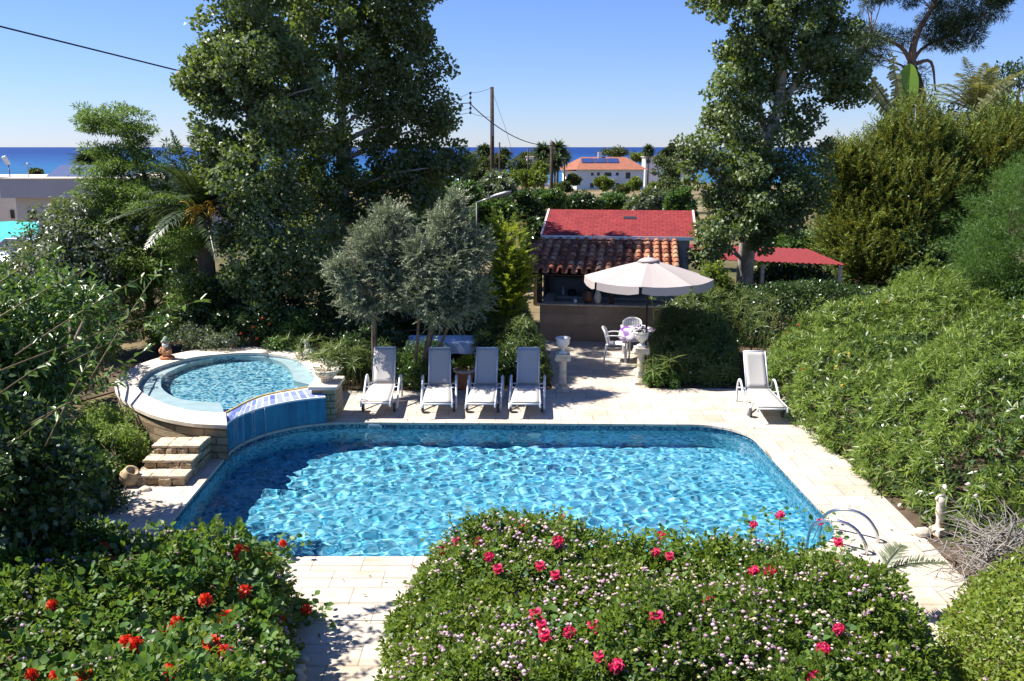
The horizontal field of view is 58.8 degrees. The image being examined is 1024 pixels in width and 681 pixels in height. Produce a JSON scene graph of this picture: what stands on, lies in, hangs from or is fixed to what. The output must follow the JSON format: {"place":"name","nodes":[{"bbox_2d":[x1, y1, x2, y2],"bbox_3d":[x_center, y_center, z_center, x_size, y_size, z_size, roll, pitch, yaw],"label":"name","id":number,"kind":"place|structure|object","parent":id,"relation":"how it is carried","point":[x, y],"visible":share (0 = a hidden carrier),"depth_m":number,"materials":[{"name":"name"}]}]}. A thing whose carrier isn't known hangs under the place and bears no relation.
{"place":"outdoors","nodes":[
{"label":"outdoors","id":0,"kind":"place"},
{"bbox_2d":[284,578,412,680],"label":"path","id":1,"kind":"structure","parent":0,"point":[344,648],"depth_m":9.69,"materials":[{"name":"stone"}]},
{"bbox_2d":[0,147,828,182],"bbox_3d":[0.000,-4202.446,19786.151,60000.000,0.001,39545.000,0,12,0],"label":"sea","id":2,"kind":"structure","parent":0,"point":[48,160],"depth_m":1931.64,"materials":[{"name":"liquid"}]},
{"bbox_2d":[170,427,833,555],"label":"pool water","id":3,"kind":"structure","parent":0,"point":[363,491],"depth_m":13.98,"materials":[{"name":"liquid"}]},
{"bbox_2d":[232,407,272,455],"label":"falling water","id":4,"kind":"structure","parent":3,"relation":"on","point":[236,427],"depth_m":15.62,"materials":[{"name":"blue liquid"}]},
{"bbox_2d":[0,339,1023,680],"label":"flower bed soil","id":5,"kind":"structure","parent":0,"point":[910,515],"depth_m":14.49,"materials":[{"name":"soil"}]},
{"bbox_2d":[0,364,120,642],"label":"dark shrub","id":6,"kind":"object","parent":5,"relation":"on","point":[33,482],"visible":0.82,"depth_m":9.03,"materials":[{"name":"green plant"}]},
{"bbox_2d":[59,424,136,516],"bbox_3d":[-6.304,1.781,12.859,1.410,1.399,1.862,-11,16,-42],"label":"ivy mound","id":7,"kind":"object","parent":5,"relation":"on","point":[110,503],"visible":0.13,"depth_m":12.82,"materials":[{"name":"green plant"}]},
{"bbox_2d":[0,245,210,452],"bbox_3d":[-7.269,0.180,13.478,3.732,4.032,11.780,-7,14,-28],"label":"citrus tree","id":8,"kind":"object","parent":5,"relation":"on","point":[47,353],"visible":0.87,"depth_m":11.52,"materials":[{"name":"green plant"}]},
{"bbox_2d":[70,397,152,486],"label":"jasmine bush","id":9,"kind":"object","parent":5,"relation":"on","point":[107,424],"visible":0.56,"depth_m":14.27,"materials":[{"name":"green plant"}]},
{"bbox_2d":[65,100,225,348],"bbox_3d":[-8.611,-2.780,22.232,5.032,6.191,3.205,8,14,33],"label":"acacia tree","id":10,"kind":"object","parent":5,"relation":"on","point":[124,193],"visible":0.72,"depth_m":22.04,"materials":[{"name":"green plant"}]},
{"bbox_2d":[0,506,312,680],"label":"mixed flower shrub","id":11,"kind":"object","parent":5,"relation":"on","point":[179,565],"visible":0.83,"depth_m":8.27,"materials":[{"name":"green plant"}]},
{"bbox_2d":[0,589,104,680],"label":"red geranium","id":12,"kind":"object","parent":11,"relation":"on","point":[34,673],"visible":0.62,"depth_m":7.26,"materials":[{"name":"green plant"}]},
{"bbox_2d":[83,531,161,580],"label":"red geranium","id":13,"kind":"object","parent":11,"relation":"on","point":[153,544],"visible":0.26,"depth_m":9.32,"materials":[{"name":"green plant"}]},
{"bbox_2d":[78,615,246,680],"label":"red geranium","id":14,"kind":"object","parent":11,"relation":"on","point":[135,642],"visible":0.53,"depth_m":7.58,"materials":[{"name":"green plant"}]},
{"bbox_2d":[145,576,272,640],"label":"red geranium","id":15,"kind":"object","parent":11,"relation":"on","point":[206,600],"visible":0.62,"depth_m":8.38,"materials":[{"name":"green plant"}]},
{"bbox_2d":[217,532,311,568],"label":"red geranium","id":16,"kind":"object","parent":11,"relation":"on","point":[239,547],"visible":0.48,"depth_m":10.86,"materials":[{"name":"green plant"}]},
{"bbox_2d":[274,588,335,628],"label":"red geranium","id":17,"kind":"object","parent":11,"relation":"on","point":[304,609],"visible":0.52,"depth_m":9.64,"materials":[{"name":"green plant"}]},
{"bbox_2d":[103,116,283,347],"bbox_3d":[-7.368,-2.341,21.295,4.110,5.712,3.834,0,12,0],"label":"date palm","id":18,"kind":"object","parent":5,"relation":"on","point":[192,190],"visible":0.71,"depth_m":20.79,"materials":[{"name":"green plant"}]},
{"bbox_2d":[169,320,249,351],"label":"flowering shrub","id":19,"kind":"object","parent":5,"relation":"on","point":[194,339],"visible":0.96,"depth_m":20.22,"materials":[{"name":"green plant"}]},
{"bbox_2d":[204,297,304,346],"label":"hibiscus shrub","id":20,"kind":"object","parent":5,"relation":"on","point":[237,320],"visible":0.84,"depth_m":20.40,"materials":[{"name":"green plant"}]},
{"bbox_2d":[148,262,364,348],"bbox_3d":[-5.823,-0.670,21.321,5.058,2.414,2.726,0,12,0],"label":"understorey shrub","id":21,"kind":"object","parent":5,"relation":"on","point":[323,307],"visible":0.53,"depth_m":20.87,"materials":[{"name":"green plant"}]},
{"bbox_2d":[169,0,356,346],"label":"poplar tree","id":22,"kind":"object","parent":5,"relation":"on","point":[251,53],"visible":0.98,"depth_m":20.55,"materials":[{"name":"green plant"}]},
{"bbox_2d":[260,308,315,351],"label":"mottled shrub","id":23,"kind":"object","parent":5,"relation":"on","point":[295,326],"visible":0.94,"depth_m":20.18,"materials":[{"name":"green plant"}]},
{"bbox_2d":[279,331,351,374],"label":"umbrella grass","id":24,"kind":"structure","parent":5,"relation":"on","point":[304,353],"depth_m":19.29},
{"bbox_2d":[313,336,388,389],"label":"umbrella grass","id":25,"kind":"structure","parent":5,"relation":"on","point":[336,358],"depth_m":19.08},
{"bbox_2d":[316,195,431,381],"bbox_3d":[-2.773,-0.922,18.553,2.380,4.096,1.917,0,12,0],"label":"olive tree","id":26,"kind":"object","parent":5,"relation":"on","point":[377,257],"visible":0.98,"depth_m":18.20,"materials":[{"name":"green plant"}]},
{"bbox_2d":[336,322,422,385],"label":"border shrub","id":27,"kind":"object","parent":5,"relation":"on","point":[350,337],"visible":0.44,"depth_m":19.53,"materials":[{"name":"green plant"}]},
{"bbox_2d":[321,311,468,365],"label":"border shrub","id":28,"kind":"object","parent":5,"relation":"on","point":[395,339],"visible":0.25,"depth_m":20.79,"materials":[{"name":"green plant"}]},
{"bbox_2d":[395,336,454,390],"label":"border shrub","id":29,"kind":"object","parent":5,"relation":"on","point":[417,372],"visible":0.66,"depth_m":19.05,"materials":[{"name":"green plant"}]},
{"bbox_2d":[356,293,496,335],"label":"shade shrub","id":30,"kind":"object","parent":5,"relation":"on","point":[386,323],"visible":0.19,"depth_m":21.98,"materials":[{"name":"green plant"}]},
{"bbox_2d":[387,181,501,384],"bbox_3d":[-1.361,-1.019,18.385,2.335,4.379,2.201,0,12,0],"label":"olive tree","id":31,"kind":"object","parent":5,"relation":"on","point":[446,264],"visible":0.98,"depth_m":18.14,"materials":[{"name":"green plant"}]},
{"bbox_2d":[451,338,516,388],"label":"border shrub","id":32,"kind":"object","parent":5,"relation":"on","point":[503,359],"visible":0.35,"depth_m":19.47,"materials":[{"name":"green plant"}]},
{"bbox_2d":[474,206,543,325],"bbox_3d":[-0.152,-1.209,20.787,1.650,3.694,1.812,-7,14,-31],"label":"yellow conifer","id":33,"kind":"object","parent":5,"relation":"on","point":[509,256],"visible":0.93,"depth_m":20.43,"materials":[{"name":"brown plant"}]},
{"bbox_2d":[467,281,555,386],"bbox_3d":[-0.081,-0.280,21.004,2.263,2.187,3.999,0,12,0],"label":"shrub","id":34,"kind":"object","parent":5,"relation":"on","point":[522,326],"visible":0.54,"depth_m":20.10,"materials":[{"name":"green plant"}]},
{"bbox_2d":[630,345,687,386],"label":"spider plant","id":35,"kind":"object","parent":5,"relation":"on","point":[665,357],"visible":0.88,"depth_m":19.24,"materials":[{"name":"green plant"}]},
{"bbox_2d":[641,363,680,388],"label":"patio shrub","id":36,"kind":"object","parent":5,"relation":"on","point":[671,380],"visible":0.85,"depth_m":19.23,"materials":[{"name":"green plant"}]},
{"bbox_2d":[372,504,954,680],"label":"lantana hedge","id":37,"kind":"object","parent":5,"relation":"on","point":[900,637],"visible":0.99,"depth_m":8.09,"materials":[{"name":"green plant"}]},
{"bbox_2d":[420,502,528,583],"bbox_3d":[-0.373,2.346,10.628,1.325,1.284,3.772,0,12,0],"label":"pink geranium","id":38,"kind":"object","parent":37,"relation":"on","point":[487,559],"visible":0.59,"depth_m":9.13,"materials":[{"name":"green plant"}]},
{"bbox_2d":[518,506,579,598],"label":"pink geranium","id":39,"kind":"object","parent":37,"relation":"on","point":[558,540],"visible":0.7,"depth_m":9.07,"materials":[{"name":"green plant"}]},
{"bbox_2d":[500,592,603,650],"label":"pink geranium","id":40,"kind":"object","parent":37,"relation":"in","point":[545,635],"visible":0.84,"depth_m":7.86,"materials":[{"name":"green plant"}]},
{"bbox_2d":[570,606,643,680],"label":"pink geranium","id":41,"kind":"object","parent":37,"relation":"on","point":[616,665],"visible":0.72,"depth_m":7.17,"materials":[{"name":"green plant"}]},
{"bbox_2d":[628,523,700,577],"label":"pink geranium","id":42,"kind":"object","parent":37,"relation":"on","point":[657,552],"visible":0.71,"depth_m":9.55,"materials":[{"name":"green plant"}]},
{"bbox_2d":[618,569,742,639],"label":"pink geranium","id":43,"kind":"object","parent":37,"relation":"in","point":[659,613],"visible":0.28,"depth_m":7.73,"materials":[{"name":"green plant"}]},
{"bbox_2d":[780,604,866,680],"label":"pink geranium","id":44,"kind":"object","parent":37,"relation":"on","point":[838,628],"visible":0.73,"depth_m":7.73,"materials":[{"name":"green plant"}]},
{"bbox_2d":[645,272,743,387],"bbox_3d":[4.054,-0.292,20.926,2.562,2.368,4.006,0,12,0],"label":"patio hedge","id":45,"kind":"object","parent":5,"relation":"on","point":[676,328],"visible":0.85,"depth_m":19.94,"materials":[{"name":"green plant"}]},
{"bbox_2d":[676,278,777,361],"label":"umbrella grass","id":46,"kind":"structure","parent":5,"relation":"on","point":[743,317],"depth_m":21.13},
{"bbox_2d":[721,506,863,591],"bbox_3d":[3.341,2.387,10.604,1.706,1.211,4.013,3,12,14],"label":"pink geranium","id":47,"kind":"object","parent":5,"relation":"on","point":[753,569],"visible":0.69,"depth_m":11.76,"materials":[{"name":"green plant"}]},
{"bbox_2d":[765,253,1023,559],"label":"clipped hedge","id":48,"kind":"object","parent":5,"relation":"on","point":[869,326],"visible":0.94,"depth_m":14.97,"materials":[{"name":"green plant"}]},
{"bbox_2d":[878,540,948,573],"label":"young palm","id":49,"kind":"object","parent":5,"relation":"on","point":[891,556],"visible":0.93,"depth_m":9.77,"materials":[{"name":"green plant"}]},
{"bbox_2d":[929,484,949,537],"bbox_3d":[5.631,2.213,11.912,0.214,0.700,0.172,-6,13,-26],"label":"garden statue","id":50,"kind":"object","parent":5,"relation":"on","point":[940,508],"visible":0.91,"depth_m":11.88,"materials":[{"name":"stone"}]},
{"bbox_2d":[914,484,1023,600],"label":"dead branches","id":51,"kind":"object","parent":5,"relation":"on","point":[990,545],"visible":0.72,"depth_m":10.59,"materials":[{"name":"plant"}]},
{"bbox_2d":[933,544,1023,680],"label":"lime shrub","id":52,"kind":"object","parent":5,"relation":"on","point":[984,590],"visible":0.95,"depth_m":8.69,"materials":[{"name":"green plant"}]},
{"bbox_2d":[934,148,1023,300],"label":"feathery conifer","id":53,"kind":"object","parent":5,"relation":"on","point":[1002,254],"visible":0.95,"depth_m":20.18,"materials":[{"name":"green plant"}]},
{"bbox_3d":[-1.603,0.279,21.123,1.620,0.640,0.720,0,12,0],"label":"garden table","id":54,"kind":"object","parent":5,"relation":"on","visible":0},
{"bbox_2d":[404,335,479,353],"bbox_3d":[-1.603,0.207,21.108,1.773,0.537,0.884,0,12,0],"label":"tablecloth","id":55,"kind":"object","parent":54,"relation":"on","point":[459,344],"visible":0.52,"depth_m":20.71,"materials":[{"name":"blue fabric"}]},
{"bbox_2d":[0,0,1023,146],"label":"sky","id":56,"kind":"structure","parent":0,"point":[580,73],"materials":[{"name":"blue"}]},
{"bbox_2d":[67,183,1023,583],"bbox_3d":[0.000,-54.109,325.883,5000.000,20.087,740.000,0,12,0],"label":"ground","id":57,"kind":"structure","parent":0,"point":[129,347],"depth_m":27.36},
{"bbox_2d":[0,221,38,241],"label":"turquoise awning","id":58,"kind":"object","parent":57,"relation":"on","point":[8,226],"visible":0.32,"depth_m":41.23,"materials":[{"name":"fabric"}]},
{"bbox_2d":[0,190,159,334],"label":"glossy leaf tree","id":59,"kind":"object","parent":57,"relation":"on","point":[60,229],"visible":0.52,"depth_m":21.58,"materials":[{"name":"green plant"}]},
{"bbox_2d":[0,165,299,233],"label":"flat roofed house","id":60,"kind":"structure","parent":57,"relation":"on","point":[19,193],"depth_m":59.38,"materials":[{"name":"paint"}]},
{"bbox_2d":[260,0,481,301],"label":"poplar tree","id":61,"kind":"object","parent":57,"relation":"on","point":[363,26],"visible":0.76,"depth_m":24.32,"materials":[{"name":"green plant"}]},
{"bbox_2d":[440,179,483,259],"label":"fruit tree","id":62,"kind":"object","parent":57,"relation":"on","point":[475,189],"visible":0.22,"depth_m":32.24,"materials":[{"name":"green plant"}]},
{"bbox_2d":[490,87,493,173],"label":"utility pole","id":63,"kind":"object","parent":57,"relation":"on","point":[491,127],"visible":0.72,"depth_m":56.40,"materials":[{"name":"wood"}]},
{"bbox_2d":[467,194,519,233],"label":"fruit tree","id":64,"kind":"object","parent":57,"relation":"on","point":[485,209],"visible":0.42,"depth_m":30.50,"materials":[{"name":"green plant"}]},
{"bbox_2d":[477,168,519,267],"bbox_3d":[-0.861,-5.055,37.678,2.489,4.165,1.967,0,12,0],"label":"fruit tree","id":65,"kind":"object","parent":57,"relation":"on","point":[491,184],"visible":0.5,"depth_m":37.11,"materials":[{"name":"green plant"}]},
{"bbox_2d":[499,185,546,263],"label":"fruit tree","id":66,"kind":"object","parent":57,"relation":"on","point":[528,204],"visible":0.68,"depth_m":34.36,"materials":[{"name":"green plant"}]},
{"bbox_2d":[518,216,547,304],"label":"fruit tree","id":67,"kind":"object","parent":57,"relation":"on","point":[536,223],"visible":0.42,"depth_m":28.71,"materials":[{"name":"green plant"}]},
{"bbox_2d":[516,168,549,188],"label":"field shrub","id":68,"kind":"object","parent":57,"relation":"on","point":[527,178],"visible":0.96,"depth_m":73.54,"materials":[{"name":"green plant"}]},
{"bbox_2d":[532,186,567,209],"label":"fruit tree","id":69,"kind":"object","parent":57,"relation":"on","point":[553,198],"visible":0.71,"depth_m":40.30,"materials":[{"name":"green plant"}]},
{"bbox_2d":[78,340,1023,647],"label":"pool deck","id":70,"kind":"structure","parent":57,"relation":"on","point":[600,388],"depth_m":17.02,"materials":[{"name":"stone"}]},
{"bbox_2d":[118,465,139,486],"bbox_3d":[-5.772,2.062,13.701,0.320,0.290,0.320,28,22,-6],"label":"clay pot","id":71,"kind":"object","parent":70,"relation":"on","point":[128,475],"visible":1,"depth_m":13.60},
{"bbox_2d":[135,435,211,485],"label":"stone steps","id":72,"kind":"structure","parent":70,"relation":"on","point":[170,461],"depth_m":14.02,"materials":[{"name":"stone"}]},
{"bbox_2d":[115,347,344,460],"bbox_3d":[-5.483,1.056,17.625,4.506,0.760,5.910,0,12,0],"label":"raised spa","id":73,"kind":"object","parent":70,"relation":"on","point":[316,401],"visible":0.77,"depth_m":16.32,"materials":[{"name":"stone"}]},
{"bbox_2d":[138,355,314,415],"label":"spa water","id":74,"kind":"structure","parent":73,"relation":"in","point":[218,384],"depth_m":17.67,"materials":[{"name":"liquid"}]},
{"bbox_2d":[360,346,402,410],"bbox_3d":[-2.577,0.793,17.827,0.714,1.010,1.730,0,12,-1],"label":"sun lounger","id":75,"kind":"object","parent":70,"relation":"on","point":[381,387],"visible":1,"depth_m":18.28,"materials":[{"name":"white fabric"}]},
{"bbox_2d":[420,347,457,411],"bbox_3d":[-1.433,0.804,17.776,0.714,1.010,1.730,-1,12,-3],"label":"sun lounger","id":76,"kind":"object","parent":70,"relation":"on","point":[439,387],"visible":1,"depth_m":18.23,"materials":[{"name":"white fabric"}]},
{"bbox_2d":[465,347,503,411],"bbox_3d":[-0.547,0.804,17.776,0.714,1.010,1.731,1,12,3],"label":"sun lounger","id":77,"kind":"object","parent":70,"relation":"on","point":[485,387],"visible":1,"depth_m":18.23,"materials":[{"name":"white fabric"}]},
{"bbox_2d":[148,418,853,565],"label":"swimming pool","id":78,"kind":"structure","parent":70,"relation":"in","point":[195,485],"depth_m":15.35,"materials":[{"name":"stone"}]},
{"bbox_2d":[508,347,545,411],"bbox_3d":[0.296,0.804,17.776,0.714,1.010,1.730,1,12,3],"label":"sun lounger","id":79,"kind":"object","parent":70,"relation":"on","point":[527,387],"visible":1,"depth_m":18.22,"materials":[{"name":"white fabric"}]},
{"bbox_2d":[554,352,570,392],"bbox_3d":[1.053,0.662,18.909,0.342,0.810,0.280,0,12,0],"label":"stone pedestal","id":80,"kind":"object","parent":70,"relation":"on","point":[562,385],"visible":0.99,"depth_m":18.85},
{"bbox_2d":[633,346,649,384],"bbox_3d":[2.769,0.533,19.516,0.342,0.810,0.280,0,12,0],"label":"stone pedestal","id":81,"kind":"object","parent":70,"relation":"on","point":[640,353],"visible":0.9,"depth_m":19.45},
{"bbox_2d":[584,255,713,373],"bbox_3d":[3.019,-0.582,20.326,2.666,2.653,2.666,9,15,36],"label":"parasol","id":82,"kind":"object","parent":70,"relation":"on","point":[649,275],"visible":0.87,"depth_m":19.39,"materials":[{"name":"beige fabric"}]},
{"bbox_2d":[736,350,788,416],"bbox_3d":[4.820,0.872,17.455,0.714,1.010,1.730,0,12,2],"label":"sun lounger","id":83,"kind":"object","parent":70,"relation":"on","point":[757,388],"visible":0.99,"depth_m":17.91,"materials":[{"name":"white fabric"}]},
{"bbox_2d":[805,508,879,554],"bbox_3d":[4.287,2.857,11.839,0.805,1.271,0.492,9,15,37],"label":"pool ladder","id":84,"kind":"object","parent":70,"relation":"attached to","point":[853,527],"visible":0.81,"depth_m":11.72,"materials":[{"name":"metal"}]},
{"bbox_2d":[561,189,606,209],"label":"fruit tree","id":85,"kind":"object","parent":57,"relation":"on","point":[578,201],"visible":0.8,"depth_m":42.28,"materials":[{"name":"green plant"}]},
{"bbox_2d":[525,236,682,342],"bbox_3d":[2.505,-1.379,24.396,4.170,2.518,2.956,2,12,8],"label":"outdoor kitchen","id":86,"kind":"object","parent":57,"relation":"on","point":[568,264],"visible":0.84,"depth_m":23.86,"materials":[{"name":"stone"}]},
{"bbox_2d":[599,190,630,209],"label":"fruit tree","id":87,"kind":"object","parent":57,"relation":"on","point":[613,200],"visible":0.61,"depth_m":43.06,"materials":[{"name":"green plant"}]},
{"bbox_2d":[540,209,696,269],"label":"garden shed","id":88,"kind":"structure","parent":57,"relation":"on","point":[625,225],"depth_m":26.19,"materials":[{"name":"red"}]},
{"bbox_2d":[621,185,668,209],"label":"fruit tree","id":89,"kind":"object","parent":57,"relation":"on","point":[650,198],"visible":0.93,"depth_m":41.29,"materials":[{"name":"green plant"}]},
{"bbox_2d":[649,152,682,185],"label":"field shrub","id":90,"kind":"object","parent":57,"relation":"on","point":[667,165],"visible":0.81,"depth_m":92.81,"materials":[{"name":"green plant"}]},
{"bbox_2d":[662,185,698,221],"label":"fruit tree","id":91,"kind":"object","parent":57,"relation":"on","point":[681,198],"visible":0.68,"depth_m":37.29,"materials":[{"name":"green plant"}]},
{"bbox_2d":[699,259,743,321],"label":"leafy shrub","id":92,"kind":"object","parent":57,"relation":"on","point":[719,276],"visible":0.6,"depth_m":23.53,"materials":[{"name":"green plant"}]},
{"bbox_2d":[689,244,844,304],"bbox_3d":[7.696,-2.061,29.188,5.387,1.852,2.098,2,12,10],"label":"red canopy","id":93,"kind":"object","parent":57,"relation":"on","point":[800,256],"visible":0.48,"depth_m":28.41,"materials":[{"name":"fabric"}]},
{"bbox_2d":[672,0,874,309],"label":"poplar tree","id":94,"kind":"object","parent":57,"relation":"on","point":[749,175],"visible":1,"depth_m":24.71,"materials":[{"name":"green plant"}]},
{"bbox_2d":[754,222,834,271],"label":"background bush","id":95,"kind":"object","parent":57,"relation":"on","point":[782,240],"visible":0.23,"depth_m":32.37,"materials":[{"name":"green plant"}]},
{"bbox_2d":[754,262,851,306],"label":"background bush","id":96,"kind":"object","parent":57,"relation":"on","point":[778,272],"visible":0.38,"depth_m":29.07,"materials":[{"name":"green plant"}]},
{"bbox_2d":[726,276,929,346],"bbox_3d":[8.355,-0.827,23.930,5.293,1.736,2.144,0,12,0],"label":"trimmed hedge","id":97,"kind":"object","parent":57,"relation":"on","point":[830,288],"visible":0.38,"depth_m":23.48,"materials":[{"name":"green plant"}]},
{"bbox_2d":[798,122,928,288],"bbox_3d":[11.748,-4.214,30.683,3.935,6.232,4.782,0,12,0],"label":"golden cypress","id":98,"kind":"object","parent":57,"relation":"on","point":[854,199],"visible":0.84,"depth_m":29.83,"materials":[{"name":"green plant"}]},
{"bbox_2d":[850,79,989,287],"bbox_3d":[13.302,-5.029,30.394,4.740,7.293,4.610,-7,14,-30],"label":"golden cypress","id":99,"kind":"object","parent":57,"relation":"on","point":[937,147],"visible":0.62,"depth_m":29.38,"materials":[{"name":"green plant"}]},
{"bbox_2d":[840,0,1017,127],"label":"pine tree","id":100,"kind":"object","parent":57,"relation":"on","point":[950,26],"visible":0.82,"depth_m":36.06,"materials":[{"name":"green plant"}]},
{"bbox_2d":[844,51,1018,286],"bbox_3d":[14.649,-6.009,32.365,6.246,8.248,0.567,0,12,-2],"label":"banana plant","id":101,"kind":"object","parent":57,"relation":"on","point":[905,79],"visible":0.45,"depth_m":31.90,"materials":[{"name":"green plant"}]},
{"bbox_2d":[882,225,1010,307],"bbox_3d":[14.069,-2.430,29.178,4.392,2.581,3.228,0,12,0],"label":"background bush","id":102,"kind":"object","parent":57,"relation":"on","point":[940,254],"visible":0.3,"depth_m":28.66,"materials":[{"name":"green plant"}]},
{"bbox_2d":[875,56,1023,213],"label":"dark background tree","id":103,"kind":"object","parent":57,"relation":"on","point":[1011,69],"visible":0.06,"depth_m":34.63,"materials":[{"name":"green plant"}]},
{"bbox_2d":[915,57,1023,140],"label":"feather palm","id":104,"kind":"object","parent":57,"relation":"on","point":[978,87],"visible":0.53,"depth_m":33.41,"materials":[{"name":"green plant"}]},
{"bbox_2d":[935,86,1023,247],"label":"golden cypress","id":105,"kind":"object","parent":57,"relation":"on","point":[999,140],"visible":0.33,"depth_m":29.63,"materials":[{"name":"green plant"}]},
{"bbox_2d":[560,152,647,188],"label":"white house","id":106,"kind":"structure","parent":0,"point":[619,170],"depth_m":251.46,"materials":[{"name":"paint"}]},
{"bbox_2d":[715,290,807,368],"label":"umbrella grass","id":107,"kind":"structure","parent":0,"point":[764,325],"depth_m":20.76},
{"bbox_2d":[982,261,1023,347],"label":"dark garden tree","id":108,"kind":"object","parent":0,"point":[1008,294],"visible":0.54,"depth_m":19.77,"materials":[{"name":"green plant"}]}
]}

